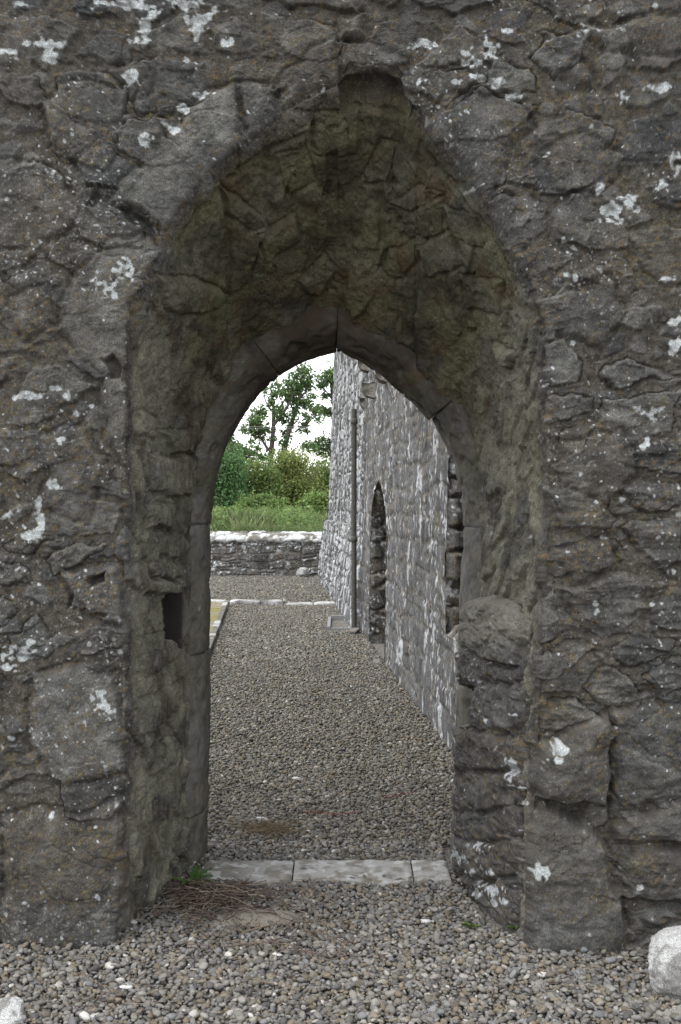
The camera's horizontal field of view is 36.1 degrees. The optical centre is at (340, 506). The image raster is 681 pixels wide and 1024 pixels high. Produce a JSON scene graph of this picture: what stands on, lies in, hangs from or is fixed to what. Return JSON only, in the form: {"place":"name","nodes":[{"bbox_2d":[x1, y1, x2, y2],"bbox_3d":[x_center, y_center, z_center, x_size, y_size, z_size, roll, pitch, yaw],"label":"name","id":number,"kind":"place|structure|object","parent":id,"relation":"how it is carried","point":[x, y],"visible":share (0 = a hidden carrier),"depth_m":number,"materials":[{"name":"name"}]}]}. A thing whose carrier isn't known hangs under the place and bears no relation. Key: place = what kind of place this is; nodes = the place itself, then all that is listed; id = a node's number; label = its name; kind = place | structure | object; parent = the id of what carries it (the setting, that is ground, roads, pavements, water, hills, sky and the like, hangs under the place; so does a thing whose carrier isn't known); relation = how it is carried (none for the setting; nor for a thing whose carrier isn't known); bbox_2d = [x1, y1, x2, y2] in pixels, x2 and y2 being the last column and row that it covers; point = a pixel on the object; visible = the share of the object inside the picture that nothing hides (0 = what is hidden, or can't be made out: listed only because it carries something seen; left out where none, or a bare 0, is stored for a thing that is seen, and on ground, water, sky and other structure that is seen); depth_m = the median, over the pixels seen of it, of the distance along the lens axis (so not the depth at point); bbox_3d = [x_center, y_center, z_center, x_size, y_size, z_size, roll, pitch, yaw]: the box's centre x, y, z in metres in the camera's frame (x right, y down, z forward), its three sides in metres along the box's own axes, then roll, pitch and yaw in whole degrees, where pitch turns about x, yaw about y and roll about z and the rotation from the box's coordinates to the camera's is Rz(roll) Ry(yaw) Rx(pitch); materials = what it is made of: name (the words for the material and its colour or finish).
{"place":"outdoors","nodes":[
{"label":"outdoors","id":0,"kind":"place"},
{"bbox_2d":[233,353,333,473],"label":"sky","id":1,"kind":"structure","parent":0,"point":[318,363],"materials":[{"name":"white"}]},
{"bbox_2d":[270,428,330,428],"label":"overhead wire","id":2,"kind":"object","parent":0,"point":[300,428],"visible":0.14,"depth_m":63.99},
{"bbox_2d":[0,575,680,1023],"bbox_3d":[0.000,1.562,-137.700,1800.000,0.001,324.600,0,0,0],"label":"ground","id":3,"kind":"structure","parent":0,"point":[380,651],"depth_m":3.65,"materials":[{"name":"grey gravel"}]},
{"bbox_2d":[0,996,24,1023],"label":"limestone block","id":4,"kind":"object","parent":3,"relation":"on","point":[11,1009],"depth_m":3.11,"materials":[{"name":"stone"}]},
{"bbox_2d":[119,985,132,988],"bbox_3d":[-0.686,1.539,3.341,0.045,0.013,0.017,0,0,0],"label":"white chip","id":5,"kind":"object","parent":3,"relation":"on","point":[126,986],"visible":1,"depth_m":3.34,"materials":[{"name":"stone"}]},
{"bbox_2d":[171,865,217,885],"bbox_3d":[-0.592,1.532,4.247,0.189,0.076,0.169,0,0,-41],"label":"weed","id":6,"kind":"object","parent":3,"relation":"on","point":[196,872],"visible":0.71,"depth_m":4.27,"materials":[{"name":"green plant"}]},
{"bbox_2d":[209,601,228,653],"bbox_3d":[-3.358,1.550,12.710,4.284,0.154,7.420,0,0,0],"label":"mossy plot","id":7,"kind":"object","parent":3,"relation":"on","point":[218,611],"visible":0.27,"depth_m":13.92,"materials":[{"name":"plant"}]},
{"bbox_2d":[211,909,302,927],"bbox_3d":[-0.312,1.544,3.908,0.344,0.032,0.151,0,0,0],"label":"mortar patch","id":8,"kind":"object","parent":3,"relation":"on","point":[246,916],"visible":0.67,"depth_m":3.88,"materials":[{"name":"grey concrete"}]},
{"bbox_2d":[211,816,306,838],"bbox_3d":[-0.379,1.518,4.928,0.477,0.028,0.349,0,0,0],"label":"dry grass patch","id":9,"kind":"object","parent":3,"relation":"on","point":[266,829],"visible":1,"depth_m":4.92,"materials":[{"name":"brown plant"}]},
{"bbox_2d":[210,531,321,575],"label":"boundary wall","id":10,"kind":"structure","parent":3,"relation":"on","point":[260,553],"depth_m":23.23,"materials":[{"name":"stone"}]},
{"bbox_2d":[211,599,335,604],"bbox_3d":[-1.974,1.566,16.551,4.043,0.188,0.240,0,0,0],"label":"kerb row","id":11,"kind":"object","parent":3,"relation":"on","point":[258,602],"visible":0.19,"depth_m":16.48,"materials":[{"name":"stone"}]},
{"bbox_2d":[272,952,281,956],"bbox_3d":[-0.218,1.538,3.584,0.040,0.012,0.018,0,0,22],"label":"white chip","id":12,"kind":"object","parent":3,"relation":"on","point":[277,954],"visible":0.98,"depth_m":3.58,"materials":[{"name":"stone"}]},
{"bbox_2d":[296,567,308,576],"bbox_3d":[-0.796,1.463,22.947,0.272,0.260,0.244,0,0,-35],"label":"white boulder","id":13,"kind":"object","parent":3,"relation":"on","point":[302,571],"visible":0.91,"depth_m":22.88,"materials":[{"name":"stone"}]},
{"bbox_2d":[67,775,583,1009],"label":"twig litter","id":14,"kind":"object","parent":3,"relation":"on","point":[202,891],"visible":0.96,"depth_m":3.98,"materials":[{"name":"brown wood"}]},
{"bbox_2d":[202,859,450,889],"bbox_3d":[-0.063,1.555,4.382,1.033,0.069,0.265,0,0,0],"label":"threshold","id":15,"kind":"object","parent":3,"relation":"on","point":[424,871],"visible":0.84,"depth_m":4.38,"materials":[{"name":"stone"}]},
{"bbox_2d":[307,811,360,814],"bbox_3d":[-0.041,1.526,5.192,0.283,0.007,0.053,0,0,0],"label":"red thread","id":16,"kind":"object","parent":3,"relation":"on","point":[332,814],"visible":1,"depth_m":5.19},
{"bbox_2d":[327,615,350,629],"bbox_3d":[0.000,1.643,13.770,0.340,0.295,1.200,0,0,0],"label":"drain box","id":17,"kind":"object","parent":3,"relation":"on","point":[337,617],"visible":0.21,"depth_m":14.00,"materials":[{"name":"concrete"}]},
{"bbox_2d":[0,0,680,956],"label":"doorway wall","id":18,"kind":"structure","parent":3,"relation":"on","point":[458,222],"depth_m":3.70,"materials":[{"name":"stone"}]},
{"bbox_2d":[350,628,359,634],"bbox_3d":[0.171,1.522,12.644,0.125,0.104,0.184,0,0,0],"label":"stone block","id":19,"kind":"object","parent":3,"relation":"on","point":[354,631],"depth_m":12.60,"materials":[{"name":"grey stone"}]},
{"bbox_2d":[373,659,382,662],"bbox_3d":[0.370,1.536,10.330,0.097,0.060,0.097,0,0,0],"label":"fallen stone","id":20,"kind":"object","parent":3,"relation":"on","point":[377,660],"visible":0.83,"depth_m":10.32,"materials":[{"name":"grey stone"}]},
{"bbox_2d":[317,351,464,752],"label":"ruined church wall","id":21,"kind":"structure","parent":3,"relation":"on","point":[410,542],"depth_m":9.35,"materials":[{"name":"stone"}]},
{"bbox_2d":[350,409,357,627],"bbox_3d":[0.166,0.175,12.850,0.090,2.750,0.092,0,0,0],"label":"drain pipe","id":22,"kind":"object","parent":21,"relation":"attached to","point":[353,423],"visible":0.99,"depth_m":12.82,"materials":[{"name":"grey metal"}]},
{"bbox_2d":[421,919,430,922],"bbox_3d":[0.313,1.538,3.871,0.047,0.014,0.023,0,0,0],"label":"white chip","id":23,"kind":"object","parent":3,"relation":"on","point":[425,920],"visible":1,"depth_m":3.86,"materials":[{"name":"stone"}]},
{"bbox_2d":[461,921,481,928],"bbox_3d":[0.474,1.547,3.810,0.071,0.047,0.044,0,0,37],"label":"weed","id":24,"kind":"object","parent":3,"relation":"on","point":[467,924],"visible":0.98,"depth_m":3.81,"materials":[{"name":"green plant"}]},
{"bbox_2d":[507,922,519,929],"bbox_3d":[0.639,1.545,3.800,0.069,0.051,0.073,0,0,0],"label":"weed","id":25,"kind":"object","parent":3,"relation":"on","point":[513,927],"visible":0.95,"depth_m":3.79,"materials":[{"name":"green plant"}]},
{"bbox_2d":[648,925,680,999],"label":"limestone block","id":26,"kind":"object","parent":3,"relation":"on","point":[664,957],"depth_m":3.31,"materials":[{"name":"stone"}]},
{"bbox_2d":[651,1005,680,1023],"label":"stone slab","id":27,"kind":"structure","parent":3,"relation":"on","point":[668,1013],"depth_m":3.15,"materials":[{"name":"grey stone"}]},
{"bbox_3d":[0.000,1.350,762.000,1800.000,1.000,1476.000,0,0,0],"label":"field","id":28,"kind":"structure","parent":0,"visible":0},
{"bbox_2d":[213,440,253,510],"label":"elder bush","id":29,"kind":"object","parent":28,"relation":"on","point":[230,480],"visible":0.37,"depth_m":42.60,"materials":[{"name":"green plant"}]},
{"bbox_2d":[224,435,266,465],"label":"field maple","id":30,"kind":"object","parent":28,"relation":"on","point":[249,452],"visible":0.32,"depth_m":77.62,"materials":[{"name":"green plant"}]},
{"bbox_2d":[230,454,289,504],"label":"hawthorn bush","id":31,"kind":"object","parent":28,"relation":"on","point":[261,480],"visible":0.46,"depth_m":44.63,"materials":[{"name":"green plant"}]},
{"bbox_2d":[233,490,288,513],"bbox_3d":[-2.999,0.363,37.967,2.452,1.962,1.580,0,0,0],"label":"bramble bush","id":32,"kind":"object","parent":28,"relation":"on","point":[258,500],"visible":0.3,"depth_m":37.75,"materials":[{"name":"green plant"}]},
{"bbox_2d":[209,505,327,532],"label":"rank grass","id":33,"kind":"structure","parent":28,"relation":"on","point":[250,520],"depth_m":26.68,"materials":[{"name":"green plant"}]},
{"bbox_2d":[238,361,323,466],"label":"ash tree","id":34,"kind":"object","parent":28,"relation":"on","point":[292,391],"visible":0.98,"depth_m":69.85,"materials":[{"name":"green plant"}]},
{"bbox_2d":[265,441,328,507],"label":"hawthorn bush","id":35,"kind":"object","parent":28,"relation":"on","point":[293,466],"visible":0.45,"depth_m":45.55,"materials":[{"name":"green plant"}]},
{"bbox_2d":[292,484,328,515],"bbox_3d":[-0.833,0.255,37.973,2.066,2.140,1.361,0,0,0],"label":"bramble bush","id":36,"kind":"object","parent":28,"relation":"on","point":[317,502],"visible":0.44,"depth_m":37.83,"materials":[{"name":"green plant"}]},
{"bbox_2d":[299,360,333,459],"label":"ash tree","id":37,"kind":"object","parent":28,"relation":"on","point":[326,380],"visible":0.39,"depth_m":72.72,"materials":[{"name":"green plant"}]},
{"bbox_2d":[305,451,329,492],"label":"hawthorn bush","id":38,"kind":"object","parent":28,"relation":"on","point":[325,469],"visible":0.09,"depth_m":46.64,"materials":[{"name":"green plant"}]}
]}

